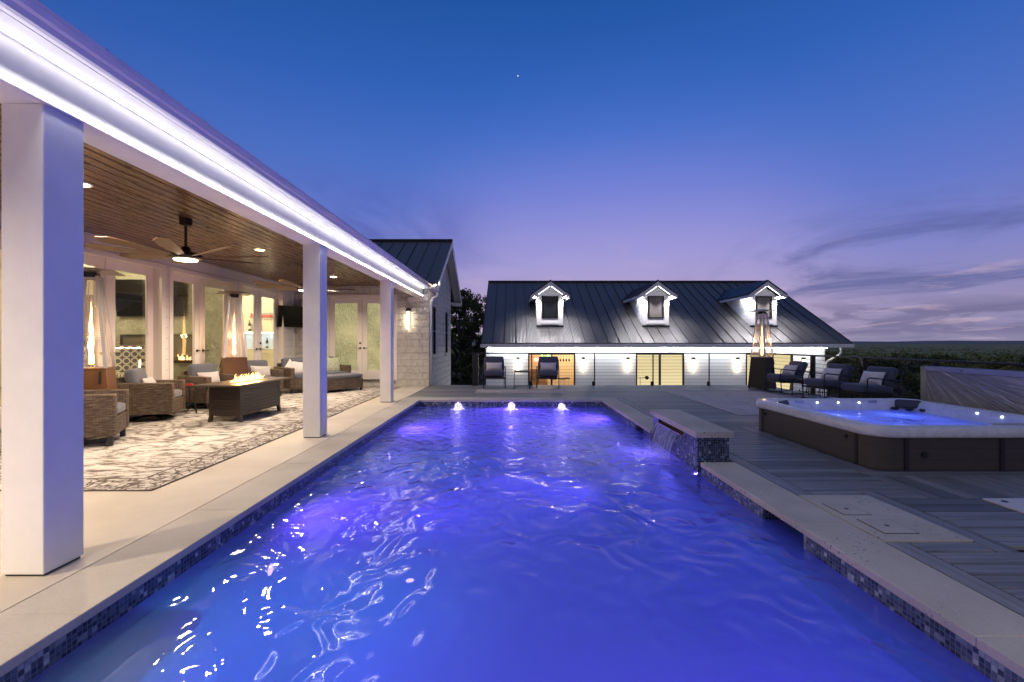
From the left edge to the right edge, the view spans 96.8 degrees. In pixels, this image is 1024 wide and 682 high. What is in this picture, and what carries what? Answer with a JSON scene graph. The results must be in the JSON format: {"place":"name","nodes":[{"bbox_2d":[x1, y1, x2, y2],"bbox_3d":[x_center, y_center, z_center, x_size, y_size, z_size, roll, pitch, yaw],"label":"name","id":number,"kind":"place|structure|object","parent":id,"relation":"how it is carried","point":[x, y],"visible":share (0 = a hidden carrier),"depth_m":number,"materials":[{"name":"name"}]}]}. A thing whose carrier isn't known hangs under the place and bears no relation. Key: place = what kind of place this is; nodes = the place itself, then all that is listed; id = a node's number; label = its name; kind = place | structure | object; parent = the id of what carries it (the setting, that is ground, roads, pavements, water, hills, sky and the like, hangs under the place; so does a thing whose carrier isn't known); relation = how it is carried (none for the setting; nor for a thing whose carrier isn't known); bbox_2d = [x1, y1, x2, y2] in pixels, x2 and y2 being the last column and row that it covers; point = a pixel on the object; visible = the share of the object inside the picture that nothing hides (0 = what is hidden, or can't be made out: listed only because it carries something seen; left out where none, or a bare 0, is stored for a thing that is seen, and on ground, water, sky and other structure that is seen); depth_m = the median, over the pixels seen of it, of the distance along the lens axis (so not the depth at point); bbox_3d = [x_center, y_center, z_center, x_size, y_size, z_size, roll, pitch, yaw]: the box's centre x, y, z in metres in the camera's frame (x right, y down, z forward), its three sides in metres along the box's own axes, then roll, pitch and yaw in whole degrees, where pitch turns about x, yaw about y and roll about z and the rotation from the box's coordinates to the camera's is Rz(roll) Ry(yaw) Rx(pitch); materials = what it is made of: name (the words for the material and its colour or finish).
{"place":"outdoors","nodes":[
{"label":"outdoors","id":0,"kind":"place"},
{"bbox_2d":[0,343,1023,397],"bbox_3d":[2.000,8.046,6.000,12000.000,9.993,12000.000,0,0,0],"label":"ground","id":1,"kind":"structure","parent":0,"point":[977,347],"depth_m":860.60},
{"bbox_2d":[0,0,461,575],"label":"house","id":2,"kind":"structure","parent":1,"relation":"on","point":[148,160],"depth_m":3.86,"materials":[{"name":"white paint"}]},
{"bbox_2d":[0,237,1,428],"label":"french door","id":3,"kind":"structure","parent":2,"relation":"in","point":[0,237],"depth_m":5.82,"materials":[{"name":"white wood"}]},
{"bbox_2d":[84,291,93,345],"bbox_3d":[-11.350,-0.200,11.563,1.760,2.200,0.065,0,0,0],"label":"blind window","id":4,"kind":"structure","parent":2,"relation":"attached to","point":[88,317],"depth_m":11.56,"materials":[{"name":"white wood"}]},
{"bbox_2d":[84,182,93,187],"bbox_3d":[-4.490,-1.644,4.750,0.200,0.012,0.200,0,0,0],"label":"downlight","id":5,"kind":"object","parent":2,"relation":"attached to","point":[87,185],"visible":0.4,"depth_m":4.77,"materials":[{"name":"white"}]},
{"bbox_2d":[84,255,104,366],"bbox_3d":[-6.508,-0.115,6.840,0.113,2.442,0.926,0,0,0],"label":"french door","id":6,"kind":"structure","parent":2,"relation":"in","point":[97,262],"depth_m":7.17,"materials":[{"name":"white wood"}]},
{"bbox_2d":[115,346,144,376],"bbox_3d":[-7.774,0.595,9.514,0.675,1.030,0.660,0,0,30],"label":"slipper chair","id":7,"kind":"object","parent":2,"relation":"on","point":[129,357],"visible":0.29,"depth_m":9.52,"materials":[{"name":"fabric"}]},
{"bbox_2d":[109,260,152,377],"bbox_3d":[-6.508,-0.115,7.830,0.113,2.442,0.926,0,0,0],"label":"french door","id":8,"kind":"structure","parent":2,"relation":"in","point":[113,265],"depth_m":8.15,"materials":[{"name":"white wood"}]},
{"bbox_2d":[115,279,185,315],"bbox_3d":[-9.030,-1.100,11.386,1.700,0.916,0.228,0,0,0],"label":"television","id":9,"kind":"object","parent":2,"relation":"attached to","point":[129,297],"visible":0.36,"depth_m":11.34,"materials":[{"name":"black glass"}]},
{"bbox_2d":[120,334,191,362],"bbox_3d":[-8.800,0.165,11.440,2.100,0.710,0.121,0,0,0],"label":"fireplace","id":10,"kind":"object","parent":2,"relation":"attached to","point":[182,348],"visible":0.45,"depth_m":11.49,"materials":[{"name":"brown metal"}]},
{"bbox_2d":[84,217,268,266],"bbox_3d":[-4.363,-1.366,6.126,2.032,0.572,2.009,0,0,0],"label":"ceiling fan","id":11,"kind":"object","parent":2,"relation":"hanging from","point":[184,255],"visible":0.99,"depth_m":5.86,"materials":[{"name":"brown wood"}]},
{"bbox_2d":[173,273,200,363],"bbox_3d":[-6.508,-0.115,9.040,0.113,2.442,0.926,0,0,0],"label":"french door","id":12,"kind":"structure","parent":2,"relation":"in","point":[194,281],"depth_m":9.37,"materials":[{"name":"white wood"}]},
{"bbox_2d":[201,279,227,363],"bbox_3d":[-6.508,-0.115,10.030,0.113,2.442,0.926,0,0,0],"label":"french door","id":13,"kind":"structure","parent":2,"relation":"in","point":[208,283],"depth_m":9.68,"materials":[{"name":"white wood"}]},
{"bbox_2d":[242,287,256,359],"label":"french door","id":14,"kind":"structure","parent":2,"relation":"in","point":[248,290],"depth_m":11.57,"materials":[{"name":"white wood"}]},
{"bbox_2d":[242,348,272,368],"bbox_3d":[-8.250,0.605,14.447,3.140,0.810,0.685,0,0,0],"label":"kitchen counter","id":15,"kind":"object","parent":2,"relation":"on","point":[267,354],"visible":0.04,"depth_m":14.13,"materials":[{"name":"beige paint"}]},
{"bbox_2d":[262,357,272,368],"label":"cupboard door","id":16,"kind":"structure","parent":15,"relation":"in","point":[269,359],"depth_m":14.13,"materials":[{"name":"beige paint"}]},
{"bbox_2d":[243,331,272,347],"bbox_3d":[-8.250,-0.085,14.598,3.100,0.530,0.395,0,0,0],"label":"kitchen shelf","id":17,"kind":"object","parent":2,"relation":"attached to","point":[249,337],"visible":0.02,"depth_m":14.79,"materials":[{"name":"white"}]},
{"bbox_2d":[250,312,272,318],"bbox_3d":[-8.018,-0.850,14.764,0.906,0.230,0.032,0,0,0],"label":"wall sign","id":18,"kind":"object","parent":2,"relation":"attached to","point":[267,315],"visible":0.62,"depth_m":14.76,"materials":[{"name":"red"}]},
{"bbox_2d":[259,291,276,368],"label":"french door","id":19,"kind":"structure","parent":2,"relation":"in","point":[261,293],"depth_m":12.55,"materials":[{"name":"white wood"}]},
{"bbox_2d":[277,305,302,327],"bbox_3d":[-6.257,-0.720,13.040,0.196,0.601,0.980,0,0,28],"label":"television","id":20,"kind":"object","parent":2,"relation":"attached to","point":[291,316],"visible":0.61,"depth_m":12.90,"materials":[{"name":"black glass"}]},
{"bbox_2d":[254,264,355,291],"bbox_3d":[-4.411,-1.366,9.774,2.033,0.572,2.009,0,0,-17],"label":"ceiling fan","id":21,"kind":"object","parent":2,"relation":"hanging from","point":[292,286],"visible":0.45,"depth_m":9.54,"materials":[{"name":"brown wood"}]},
{"bbox_2d":[330,298,361,373],"bbox_3d":[-4.903,-0.095,13.508,0.960,2.403,0.113,0,0,0],"label":"french door","id":22,"kind":"structure","parent":2,"relation":"in","point":[345,313],"depth_m":13.54,"materials":[{"name":"white glass"}]},
{"bbox_2d":[362,298,379,378],"bbox_3d":[-3.937,-0.095,13.508,0.960,2.403,0.113,0,0,0],"label":"french door","id":23,"kind":"structure","parent":2,"relation":"in","point":[370,306],"depth_m":13.54,"materials":[{"name":"white glass"}]},
{"bbox_2d":[406,308,409,327],"bbox_3d":[-3.020,-0.695,13.372,0.110,0.590,0.110,0,0,0],"label":"wall sconce","id":24,"kind":"object","parent":2,"relation":"attached to","point":[408,317],"depth_m":13.33,"materials":[{"name":"glass"}]},
{"bbox_2d":[432,306,437,357],"bbox_3d":[-2.442,-0.310,14.375,0.115,1.620,0.830,0,0,0],"label":"window","id":25,"kind":"structure","parent":2,"relation":"in","point":[434,355],"depth_m":14.51,"materials":[{"name":"black glass"}]},
{"bbox_2d":[445,312,448,355],"bbox_3d":[-2.442,-0.310,17.125,0.115,1.620,0.830,0,0,0],"label":"window","id":26,"kind":"structure","parent":2,"relation":"in","point":[446,314],"depth_m":17.43,"materials":[{"name":"black glass"}]},
{"bbox_2d":[451,351,484,384],"bbox_3d":[-1.951,1.807,24.022,2.913,2.719,3.123,0,0,44],"label":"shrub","id":27,"kind":"object","parent":1,"relation":"on","point":[466,371],"visible":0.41,"depth_m":23.69,"materials":[{"name":"green plant"}]},
{"bbox_2d":[451,288,485,384],"bbox_3d":[-3.166,-0.034,27.066,4.319,6.418,4.821,0,0,0],"label":"oak tree","id":28,"kind":"object","parent":1,"relation":"on","point":[462,321],"visible":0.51,"depth_m":26.82,"materials":[{"name":"green plant"}]},
{"bbox_2d":[451,300,485,380],"bbox_3d":[-3.384,-0.179,35.669,5.384,6.722,5.684,0,0,0],"label":"oak tree","id":29,"kind":"object","parent":1,"relation":"on","point":[480,306],"visible":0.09,"depth_m":35.20,"materials":[{"name":"green plant"}]},
{"bbox_2d":[466,296,486,354],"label":"oak tree","id":30,"kind":"object","parent":1,"relation":"on","point":[474,310],"visible":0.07,"depth_m":31.48,"materials":[{"name":"green plant"}]},
{"bbox_2d":[0,402,1023,681],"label":"swimming pool","id":31,"kind":"structure","parent":1,"relation":"in","point":[84,632],"depth_m":2.59,"materials":[{"name":"blue tile"}]},
{"bbox_2d":[29,406,992,681],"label":"pool water","id":32,"kind":"structure","parent":31,"relation":"in","point":[517,544],"depth_m":2.70,"materials":[{"name":"blue liquid"}]},
{"bbox_2d":[445,402,466,410],"bbox_3d":[-1.126,1.362,9.770,0.611,0.185,0.580,0,0,-44],"label":"bubbler fountain","id":33,"kind":"object","parent":32,"relation":"on","point":[456,407],"visible":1,"depth_m":9.73,"materials":[{"name":"white liquid"}]},
{"bbox_2d":[497,402,517,410],"bbox_3d":[0.007,1.364,9.774,0.622,0.180,0.624,0,0,0],"label":"bubbler fountain","id":34,"kind":"object","parent":32,"relation":"on","point":[510,404],"visible":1,"depth_m":9.74,"materials":[{"name":"white liquid"}]},
{"bbox_2d":[550,402,571,410],"bbox_3d":[1.100,1.365,9.753,0.598,0.178,0.628,0,0,0],"label":"bubbler fountain","id":35,"kind":"object","parent":32,"relation":"on","point":[560,405],"visible":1,"depth_m":9.72,"materials":[{"name":"white liquid"}]},
{"bbox_2d":[0,397,1023,678],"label":"pool coping","id":36,"kind":"object","parent":31,"relation":"on","point":[30,627],"visible":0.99,"depth_m":2.71,"materials":[{"name":"stone"}]},
{"bbox_2d":[646,409,733,471],"bbox_3d":[2.125,1.347,5.880,0.700,0.705,1.680,0,0,0],"label":"spillway","id":37,"kind":"object","parent":31,"relation":"on","point":[692,441],"visible":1,"depth_m":5.42,"materials":[{"name":"blue tile"}]},
{"bbox_2d":[480,280,853,395],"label":"guest house","id":38,"kind":"structure","parent":1,"relation":"on","point":[551,316],"depth_m":20.42,"materials":[{"name":"grey metal"}]},
{"bbox_2d":[529,373,547,384],"bbox_3d":[1.350,2.155,23.150,1.000,1.530,0.400,0,0,0],"label":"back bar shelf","id":39,"kind":"object","parent":38,"relation":"in","point":[541,381],"visible":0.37,"depth_m":23.10,"materials":[{"name":"brown wood"}]},
{"bbox_2d":[528,354,574,384],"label":"sliding door","id":40,"kind":"structure","parent":38,"relation":"in","point":[528,354],"depth_m":19.99,"materials":[{"name":"black metal"}]},
{"bbox_2d":[636,354,683,384],"bbox_3d":[6.555,1.710,20.105,2.130,2.420,0.230,0,0,0],"label":"sliding door","id":41,"kind":"structure","parent":38,"relation":"in","point":[643,361],"depth_m":20.20,"materials":[{"name":"beige glass"}]},
{"bbox_2d":[692,357,694,371],"bbox_3d":[8.000,0.984,19.939,0.115,0.620,0.116,0,0,0],"label":"wall sconce","id":42,"kind":"object","parent":38,"relation":"attached to","point":[693,362],"depth_m":19.90,"materials":[{"name":"white metal"}]},
{"bbox_2d":[736,357,739,371],"bbox_3d":[9.940,0.984,19.939,0.116,0.620,0.116,0,0,0],"label":"wall sconce","id":43,"kind":"object","parent":38,"relation":"attached to","point":[737,362],"depth_m":19.90,"materials":[{"name":"white metal"}]},
{"bbox_2d":[746,353,792,388],"bbox_3d":[11.360,1.710,20.105,2.080,2.420,0.230,0,0,0],"label":"sliding door","id":44,"kind":"structure","parent":38,"relation":"in","point":[779,358],"depth_m":20.20,"materials":[{"name":"yellow glass"}]},
{"bbox_2d":[451,346,1023,368],"bbox_3d":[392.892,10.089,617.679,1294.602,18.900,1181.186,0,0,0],"label":"woodland","id":45,"kind":"object","parent":1,"relation":"on","point":[978,356],"visible":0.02,"depth_m":343.77,"materials":[{"name":"green plant"}]},
{"bbox_2d":[825,352,847,362],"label":"cedar tree","id":46,"kind":"object","parent":1,"relation":"on","point":[832,353],"visible":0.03,"depth_m":39.64,"materials":[{"name":"green plant"}]},
{"bbox_2d":[825,355,859,382],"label":"cedar tree","id":47,"kind":"object","parent":1,"relation":"on","point":[831,361],"visible":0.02,"depth_m":33.17,"materials":[{"name":"green plant"}]},
{"bbox_2d":[827,355,859,393],"bbox_3d":[19.723,2.065,27.761,4.607,2.749,4.188,0,0,30],"label":"cedar tree","id":48,"kind":"object","parent":1,"relation":"on","point":[853,361],"visible":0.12,"depth_m":27.39,"materials":[{"name":"green plant"}]},
{"bbox_2d":[835,359,920,398],"bbox_3d":[18.454,2.015,22.699,4.219,2.563,3.724,0,0,0],"label":"cedar tree","id":49,"kind":"object","parent":1,"relation":"on","point":[898,365],"visible":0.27,"depth_m":22.16,"materials":[{"name":"green plant"}]},
{"bbox_2d":[869,353,923,359],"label":"cedar tree","id":50,"kind":"object","parent":1,"relation":"on","point":[895,355],"visible":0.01,"depth_m":50.85,"materials":[{"name":"green plant"}]},
{"bbox_2d":[874,354,925,361],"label":"cedar tree","id":51,"kind":"object","parent":1,"relation":"on","point":[915,357],"visible":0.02,"depth_m":40.98,"materials":[{"name":"green plant"}]},
{"bbox_2d":[901,354,970,382],"bbox_3d":[31.414,2.259,33.265,5.928,2.804,5.373,0,0,17],"label":"cedar tree","id":52,"kind":"object","parent":1,"relation":"on","point":[922,363],"visible":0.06,"depth_m":33.07,"materials":[{"name":"green plant"}]},
{"bbox_2d":[894,354,979,383],"bbox_3d":[25.374,2.014,27.160,4.516,2.623,5.198,0,0,29],"label":"cedar tree","id":53,"kind":"object","parent":1,"relation":"on","point":[937,357],"visible":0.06,"depth_m":26.52,"materials":[{"name":"green plant"}]},
{"bbox_2d":[901,358,976,399],"bbox_3d":[22.215,2.116,23.593,4.675,2.577,4.398,0,0,0],"label":"cedar tree","id":54,"kind":"object","parent":1,"relation":"on","point":[961,365],"visible":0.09,"depth_m":23.52,"materials":[{"name":"green plant"}]},
{"bbox_2d":[918,360,1017,392],"bbox_3d":[20.499,1.990,19.661,3.872,2.498,4.284,0,0,-22],"label":"cedar tree","id":55,"kind":"object","parent":1,"relation":"on","point":[994,367],"visible":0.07,"depth_m":19.27,"materials":[{"name":"green plant"}]},
{"bbox_2d":[980,353,1022,359],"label":"cedar tree","id":56,"kind":"object","parent":1,"relation":"on","point":[1009,356],"visible":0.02,"depth_m":40.18,"materials":[{"name":"green plant"}]},
{"bbox_2d":[1002,356,1023,370],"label":"cedar tree","id":57,"kind":"object","parent":1,"relation":"on","point":[1019,359],"visible":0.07,"depth_m":26.21,"materials":[{"name":"green plant"}]},
{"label":"foundation","id":58,"kind":"structure","parent":1,"relation":"on","visible":0},
{"bbox_2d":[0,386,426,612],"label":"patio","id":59,"kind":"structure","parent":58,"relation":"on","point":[114,521],"depth_m":3.76,"materials":[{"name":"beige concrete"}]},
{"bbox_2d":[0,411,342,490],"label":"rug","id":60,"kind":"object","parent":59,"relation":"on","point":[147,456],"visible":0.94,"depth_m":5.61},
{"bbox_2d":[84,267,124,389],"bbox_3d":[-5.860,0.128,6.350,0.618,2.323,0.618,0,0,-28],"label":"pyramid heater","id":61,"kind":"object","parent":60,"relation":"on","point":[100,378],"visible":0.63,"depth_m":6.28,"materials":[{"name":"brown bronze-finished steel"},{"name":"clear glass"}]},
{"bbox_2d":[84,389,128,445],"bbox_3d":[-5.465,0.849,5.755,0.858,0.880,0.780,0,0,-30],"label":"wicker armchair","id":62,"kind":"object","parent":60,"relation":"on","point":[106,412],"visible":0.32,"depth_m":5.60,"materials":[{"name":"brown wicker"}]},
{"bbox_2d":[116,368,184,421],"bbox_3d":[-6.046,0.861,7.609,0.833,0.852,0.757,0,0,-22],"label":"wicker armchair","id":63,"kind":"object","parent":60,"relation":"on","point":[158,398],"visible":0.95,"depth_m":7.34,"materials":[{"name":"brown wicker wicker"},{"name":"grey fabric"},{"name":"black metal"}]},
{"bbox_2d":[141,377,155,382],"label":"throw pillow","id":64,"kind":"object","parent":63,"relation":"on","point":[148,380],"visible":0.35,"depth_m":7.54,"materials":[{"name":"fabric"}]},
{"bbox_2d":[174,385,208,413],"bbox_3d":[-5.860,1.044,8.360,0.440,0.490,0.400,0,0,0],"label":"side table","id":65,"kind":"object","parent":60,"relation":"on","point":[189,386],"visible":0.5,"depth_m":8.48,"materials":[{"name":"brown metal"}]},
{"bbox_2d":[177,363,239,407],"bbox_3d":[-6.047,0.861,9.108,0.832,0.852,0.757,0,0,18],"label":"wicker armchair","id":66,"kind":"object","parent":60,"relation":"on","point":[190,375],"visible":0.48,"depth_m":8.79,"materials":[{"name":"brown wicker"}]},
{"bbox_2d":[197,371,219,382],"bbox_3d":[-6.051,0.726,9.130,0.150,0.270,0.460,-19,-6,17],"label":"throw pillow","id":67,"kind":"object","parent":66,"relation":"on","point":[215,376],"visible":0.59,"depth_m":9.13,"materials":[{"name":"white fabric"}]},
{"bbox_2d":[192,373,291,421],"bbox_3d":[-4.600,0.909,7.940,0.740,0.759,1.720,0,0,0],"label":"fire pit table","id":68,"kind":"object","parent":60,"relation":"on","point":[240,396],"visible":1,"depth_m":7.46,"materials":[{"name":"brown metal"}]},
{"bbox_2d":[184,387,399,410],"bbox_3d":[-4.655,1.294,10.845,2.990,0.009,4.610,0,0,0],"label":"rug","id":69,"kind":"object","parent":59,"relation":"on","point":[339,400],"visible":0.51,"depth_m":10.38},
{"bbox_2d":[216,291,252,376],"bbox_3d":[-6.000,0.094,9.860,0.636,2.390,0.636,0,0,-38],"label":"pyramid heater","id":70,"kind":"object","parent":69,"relation":"on","point":[234,365],"visible":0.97,"depth_m":9.78,"materials":[{"name":"brown"}]},
{"bbox_2d":[247,360,282,395],"bbox_3d":[-6.023,0.862,10.877,0.832,0.853,0.757,0,0,37],"label":"wicker armchair","id":71,"kind":"object","parent":69,"relation":"on","point":[276,372],"visible":0.32,"depth_m":10.90,"materials":[{"name":"brown wicker"}]},
{"bbox_2d":[250,366,270,375],"bbox_3d":[-6.002,0.717,10.922,0.150,0.300,0.480,-22,-17,34],"label":"throw pillow","id":72,"kind":"object","parent":71,"relation":"on","point":[263,370],"visible":0.72,"depth_m":10.89,"materials":[{"name":"white fabric"}]},
{"bbox_2d":[274,356,350,393],"bbox_3d":[-5.324,0.849,12.256,0.858,0.880,1.780,0,0,34],"label":"wicker sofa","id":73,"kind":"object","parent":69,"relation":"on","point":[295,381],"visible":0.39,"depth_m":11.50,"materials":[{"name":"brown wicker"}]},
{"bbox_2d":[285,359,295,370],"bbox_3d":[-5.676,0.679,11.745,0.150,0.360,0.360,-13,39,20],"label":"throw pillow","id":74,"kind":"object","parent":73,"relation":"on","point":[290,364],"visible":0.52,"depth_m":11.71,"materials":[{"name":"fabric"}]},
{"bbox_2d":[293,361,302,372],"bbox_3d":[-5.543,0.689,11.945,0.150,0.360,0.360,-21,-19,29],"label":"throw pillow","id":75,"kind":"object","parent":73,"relation":"on","point":[299,367],"visible":0.57,"depth_m":11.86,"materials":[{"name":"white fabric"}]},
{"bbox_2d":[328,357,339,370],"bbox_3d":[-4.991,0.649,12.779,0.150,0.460,0.460,-21,-16,30],"label":"throw pillow","id":76,"kind":"object","parent":73,"relation":"on","point":[334,363],"visible":0.78,"depth_m":12.74,"materials":[{"name":"beige fabric"}]},
{"bbox_2d":[327,374,344,392],"bbox_3d":[-4.700,1.063,11.750,0.580,0.452,0.550,0,0,34],"label":"wicker ottoman","id":77,"kind":"object","parent":69,"relation":"on","point":[335,381],"visible":0.57,"depth_m":11.60,"materials":[{"name":"brown wicker"}]},
{"bbox_2d":[338,373,362,390],"bbox_3d":[-4.385,1.063,12.220,0.580,0.452,0.550,0,0,34],"label":"wicker ottoman","id":78,"kind":"object","parent":69,"relation":"on","point":[353,380],"visible":0.73,"depth_m":12.05,"materials":[{"name":"brown wicker"}]},
{"bbox_2d":[408,385,1023,616],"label":"deck","id":79,"kind":"structure","parent":58,"relation":"on","point":[988,562],"depth_m":4.16,"materials":[{"name":"grey"}]},
{"bbox_2d":[483,356,505,388],"bbox_3d":[-0.473,0.853,12.800,0.626,0.881,0.864,0,0,-4],"label":"rocking chair","id":80,"kind":"object","parent":79,"relation":"on","point":[494,374],"visible":0.95,"depth_m":12.76,"materials":[{"name":"black"}]},
{"bbox_2d":[486,363,501,369],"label":"lumbar pillow","id":81,"kind":"object","parent":80,"relation":"on","point":[494,366],"visible":0.94,"depth_m":12.79,"materials":[{"name":"grey fabric"}]},
{"bbox_2d":[475,389,564,392],"bbox_3d":[0.230,1.298,12.020,2.300,0.009,0.800,0,0,0],"label":"rug","id":82,"kind":"object","parent":79,"relation":"on","point":[519,391],"visible":1,"depth_m":11.89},
{"bbox_2d":[514,370,529,388],"bbox_3d":[0.300,1.050,12.750,0.446,0.500,0.446,0,0,0],"label":"side table","id":83,"kind":"object","parent":79,"relation":"on","point":[528,378],"visible":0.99,"depth_m":12.54,"materials":[{"name":"black metal"}]},
{"bbox_2d":[536,356,558,387],"bbox_3d":[1.045,0.853,12.799,0.626,0.881,0.864,0,0,6],"label":"rocking chair","id":84,"kind":"object","parent":79,"relation":"on","point":[548,374],"visible":0.96,"depth_m":12.53,"materials":[{"name":"black"}]},
{"bbox_2d":[540,363,555,369],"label":"lumbar pillow","id":85,"kind":"object","parent":84,"relation":"on","point":[548,366],"visible":0.93,"depth_m":12.79,"materials":[{"name":"grey fabric"}]},
{"bbox_2d":[665,391,791,415],"bbox_3d":[5.300,1.298,9.995,2.500,0.009,3.910,0,0,0],"label":"rug","id":86,"kind":"object","parent":79,"relation":"on","point":[741,403],"visible":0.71,"depth_m":10.42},
{"bbox_2d":[471,353,1023,397],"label":"cable railing","id":87,"kind":"object","parent":79,"relation":"on","point":[476,369],"visible":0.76,"depth_m":13.53,"materials":[{"name":"black metal"}]},
{"bbox_2d":[746,309,776,389],"bbox_3d":[6.980,0.195,12.650,0.588,2.210,0.588,0,0,-30],"label":"pyramid heater","id":88,"kind":"object","parent":79,"relation":"on","point":[759,365],"visible":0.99,"depth_m":12.55,"materials":[{"name":"grey metal"}]},
{"bbox_2d":[764,361,809,394],"bbox_3d":[7.029,0.893,11.553,0.864,0.816,0.626,0,0,-4],"label":"lounge chair","id":89,"kind":"object","parent":79,"relation":"on","point":[780,378],"visible":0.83,"depth_m":11.31,"materials":[{"name":"black fabric"}]},
{"bbox_2d":[782,364,797,374],"bbox_3d":[7.080,0.700,11.557,0.150,0.270,0.460,24,-2,-4],"label":"lumbar pillow","id":90,"kind":"object","parent":89,"relation":"on","point":[791,367],"visible":0.88,"depth_m":11.46,"materials":[{"name":"grey fabric"}]},
{"bbox_2d":[791,378,820,397],"bbox_3d":[7.000,1.090,10.800,0.426,0.421,0.426,0,0,0],"label":"side table","id":91,"kind":"object","parent":79,"relation":"on","point":[803,382],"visible":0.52,"depth_m":10.98,"materials":[{"name":"black"}]},
{"bbox_2d":[801,363,857,397],"bbox_3d":[7.029,0.893,10.057,0.864,0.816,0.626,0,0,-8],"label":"lounge chair","id":92,"kind":"object","parent":79,"relation":"on","point":[826,384],"visible":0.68,"depth_m":9.84,"materials":[{"name":"black fabric"}]},
{"bbox_2d":[821,368,841,379],"bbox_3d":[7.079,0.700,10.064,0.150,0.270,0.460,24,-3,-7],"label":"lumbar pillow","id":93,"kind":"object","parent":92,"relation":"on","point":[831,371],"visible":0.91,"depth_m":9.98,"materials":[{"name":"grey fabric"}]},
{"bbox_2d":[838,366,903,397],"bbox_3d":[7.029,0.893,8.909,0.864,0.816,0.626,0,0,-10],"label":"lounge chair","id":94,"kind":"object","parent":79,"relation":"on","point":[885,388],"visible":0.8,"depth_m":8.69,"materials":[{"name":"black fabric"}]},
{"bbox_2d":[859,371,885,384],"bbox_3d":[7.079,0.700,8.917,0.150,0.270,0.460,24,-4,-9],"label":"lumbar pillow","id":95,"kind":"object","parent":94,"relation":"on","point":[866,375],"visible":0.88,"depth_m":8.85,"materials":[{"name":"grey fabric"}]},
{"bbox_2d":[799,495,972,542],"bbox_3d":[2.727,1.322,3.410,0.586,0.056,0.880,0,0,0],"label":"stone pad","id":96,"kind":"object","parent":79,"relation":"on","point":[875,508],"visible":0.61,"depth_m":3.34,"materials":[{"name":"grey stone"}]},
{"bbox_2d":[824,504,870,514],"bbox_3d":[2.595,1.290,3.520,0.210,0.006,0.240,0,0,0],"label":"skimmer lid","id":97,"kind":"object","parent":96,"relation":"on","point":[846,509],"visible":1,"depth_m":3.50,"materials":[{"name":"grey plastic"}]},
{"bbox_2d":[857,519,919,533],"bbox_3d":[2.640,1.290,3.195,0.240,0.006,0.250,0,0,0],"label":"skimmer lid","id":98,"kind":"object","parent":96,"relation":"on","point":[886,526],"visible":1,"depth_m":3.18,"materials":[{"name":"grey plastic"}]},
{"bbox_2d":[756,398,1023,470],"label":"hot tub","id":99,"kind":"object","parent":79,"relation":"on","point":[897,434],"visible":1,"depth_m":4.90,"materials":[{"name":"plastic"}]},
{"bbox_2d":[920,366,1023,413],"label":"tub cover","id":100,"kind":"object","parent":79,"relation":"on","point":[997,390],"visible":0.77,"depth_m":6.13,"materials":[{"name":"grey plastic"}]},
{"bbox_2d":[982,498,1023,512],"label":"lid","id":101,"kind":"object","parent":79,"relation":"on","point":[1016,504],"visible":1,"depth_m":3.65,"materials":[{"name":"white plastic"}]},
{"bbox_2d":[38,0,1023,341],"label":"sky","id":102,"kind":"structure","parent":0,"point":[863,160],"materials":[{"name":"blue"}]},
{"bbox_2d":[454,341,1023,343],"bbox_3d":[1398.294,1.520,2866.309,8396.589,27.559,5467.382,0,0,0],"label":"hills","id":103,"kind":"structure","parent":0,"point":[942,342],"depth_m":3053.01,"materials":[{"name":"green plant"}]},
{"bbox_2d":[795,389,919,399],"bbox_3d":[13.991,2.460,15.907,11.208,1.180,0.070,0,0,36],"label":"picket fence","id":104,"kind":"object","parent":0,"point":[904,396],"visible":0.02,"depth_m":16.98,"materials":[{"name":"black metal"}]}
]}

